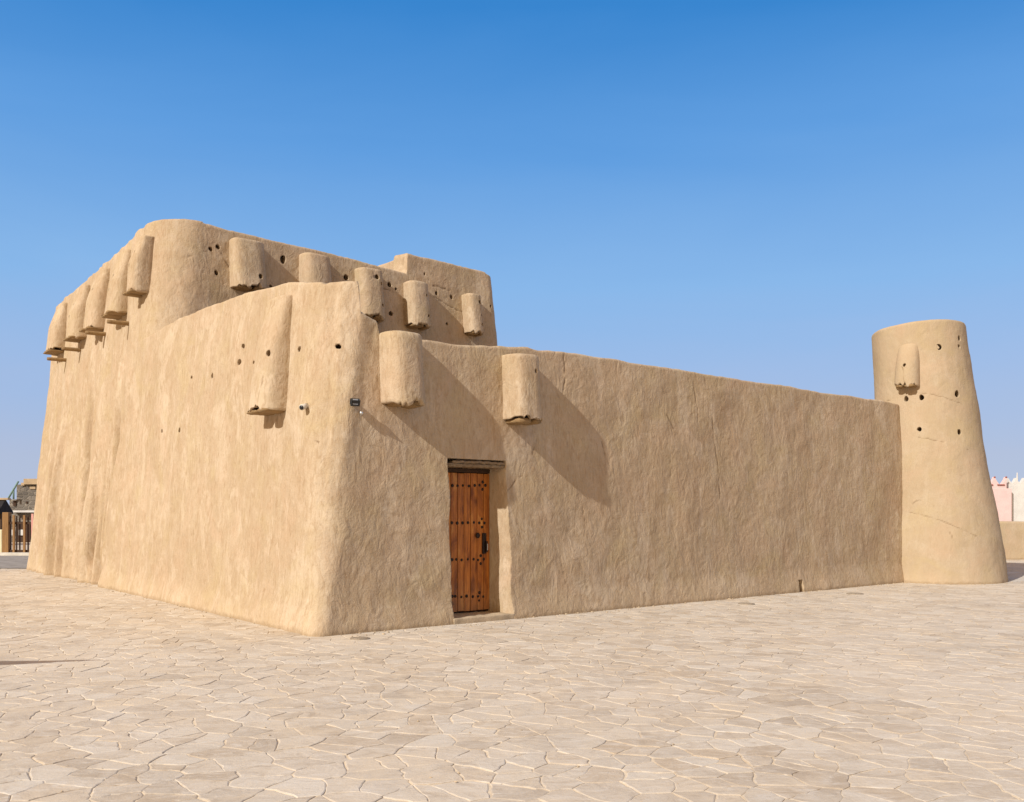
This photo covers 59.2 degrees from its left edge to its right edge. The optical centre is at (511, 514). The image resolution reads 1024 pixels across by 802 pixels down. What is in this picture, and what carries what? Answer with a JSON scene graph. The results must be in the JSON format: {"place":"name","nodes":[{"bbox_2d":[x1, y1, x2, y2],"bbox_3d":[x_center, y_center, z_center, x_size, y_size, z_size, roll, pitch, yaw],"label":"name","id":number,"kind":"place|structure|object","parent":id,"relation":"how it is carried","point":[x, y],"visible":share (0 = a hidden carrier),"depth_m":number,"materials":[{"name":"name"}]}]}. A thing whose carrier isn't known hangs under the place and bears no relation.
{"place":"outdoors","nodes":[
{"label":"outdoors","id":0,"kind":"place"},
{"bbox_2d":[0,556,28,567],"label":"road","id":1,"kind":"structure","parent":0,"point":[13,561],"depth_m":30.42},
{"bbox_2d":[0,559,1023,801],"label":"paving","id":2,"kind":"structure","parent":0,"point":[364,747],"depth_m":7.67,"materials":[{"name":"beige stone"}]},
{"bbox_2d":[26,219,496,583],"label":"fort keep","id":3,"kind":"structure","parent":2,"relation":"on","point":[149,279],"depth_m":21.30,"materials":[{"name":"beige paint"}]},
{"bbox_2d":[350,636,369,639],"bbox_3d":[-1.958,1.602,11.600,0.258,0.036,0.258,0,0,0],"label":"drain cover","id":4,"kind":"object","parent":2,"relation":"on","point":[359,638],"visible":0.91,"depth_m":11.54,"materials":[{"name":"stone"}]},
{"bbox_2d":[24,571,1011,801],"bbox_3d":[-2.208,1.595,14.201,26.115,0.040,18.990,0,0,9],"label":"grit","id":5,"kind":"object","parent":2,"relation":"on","point":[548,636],"visible":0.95,"depth_m":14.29,"materials":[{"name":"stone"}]},
{"bbox_2d":[738,603,754,604],"bbox_3d":[4.187,1.602,16.090,0.298,0.036,0.298,0,0,0],"label":"drain cover","id":6,"kind":"object","parent":2,"relation":"on","point":[747,603],"visible":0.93,"depth_m":16.03,"materials":[{"name":"stone"}]},
{"bbox_2d":[871,319,1007,583],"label":"round tower","id":7,"kind":"structure","parent":2,"relation":"on","point":[924,381],"depth_m":21.15,"materials":[{"name":"beige paint"}]},
{"bbox_2d":[0,542,1023,801],"bbox_3d":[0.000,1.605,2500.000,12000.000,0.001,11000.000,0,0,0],"label":"ground","id":8,"kind":"structure","parent":0,"point":[510,722],"depth_m":6.86,"materials":[{"name":"beige stone"}]},
{"bbox_2d":[0,530,1,551],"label":"garden wall","id":9,"kind":"structure","parent":8,"relation":"on","point":[0,540],"depth_m":36.10,"materials":[{"name":"beige paint"}]},
{"bbox_2d":[0,498,12,529],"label":"dark hut","id":10,"kind":"object","parent":8,"relation":"on","point":[5,506],"visible":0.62,"depth_m":47.25,"materials":[{"name":"black"}]},
{"bbox_2d":[0,552,28,555],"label":"kerb","id":11,"kind":"structure","parent":8,"relation":"on","point":[14,553],"depth_m":34.87,"materials":[{"name":"concrete"}]},
{"bbox_2d":[2,512,33,551],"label":"wooden gate","id":12,"kind":"structure","parent":8,"relation":"on","point":[8,531],"depth_m":36.00,"materials":[{"name":"wood"}]},
{"bbox_2d":[8,479,36,541],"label":"stone building","id":13,"kind":"structure","parent":8,"relation":"on","point":[22,504],"depth_m":52.00,"materials":[{"name":"grey stone"}]},
{"bbox_2d":[17,524,30,541],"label":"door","id":14,"kind":"structure","parent":13,"relation":"in","point":[17,524],"depth_m":51.96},
{"bbox_2d":[98,281,903,636],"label":"enclosure wall","id":15,"kind":"structure","parent":8,"relation":"on","point":[436,483],"depth_m":14.67,"materials":[{"name":"beige paint"}]},
{"bbox_2d":[299,403,308,409],"bbox_3d":[-2.822,-1.485,12.423,0.122,0.119,0.255,0,0,44],"label":"security camera","id":16,"kind":"object","parent":15,"relation":"attached to","point":[303,406],"visible":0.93,"depth_m":12.33,"materials":[{"name":"white paint"}]},
{"bbox_2d":[350,398,360,405],"bbox_3d":[-2.138,-1.520,12.242,0.128,0.115,0.155,0,0,-23],"label":"floodlight","id":17,"kind":"object","parent":15,"relation":"attached to","point":[354,402],"visible":1,"depth_m":12.20,"materials":[{"name":"metal"}]},
{"bbox_2d":[448,472,488,611],"bbox_3d":[-0.730,0.425,13.833,0.978,2.127,0.120,0,0,-38],"label":"door","id":18,"kind":"structure","parent":15,"relation":"in","point":[469,492],"depth_m":13.90,"materials":[{"name":"brown wood"}]},
{"bbox_2d":[991,476,1011,520],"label":"pink house","id":19,"kind":"structure","parent":8,"relation":"on","point":[1002,492],"depth_m":60.00,"materials":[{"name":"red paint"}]},
{"bbox_2d":[999,521,1023,559],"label":"boundary wall","id":20,"kind":"structure","parent":8,"relation":"on","point":[1012,532],"depth_m":32.00,"materials":[{"name":"beige paint"}]},
{"bbox_2d":[1007,473,1023,520],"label":"white house","id":21,"kind":"structure","parent":8,"relation":"on","point":[1016,486],"depth_m":60.40,"materials":[{"name":"white paint"}]},
{"bbox_2d":[0,0,1023,503],"label":"sky","id":22,"kind":"structure","parent":0,"point":[757,191],"materials":[{"name":"blue"}]}
]}

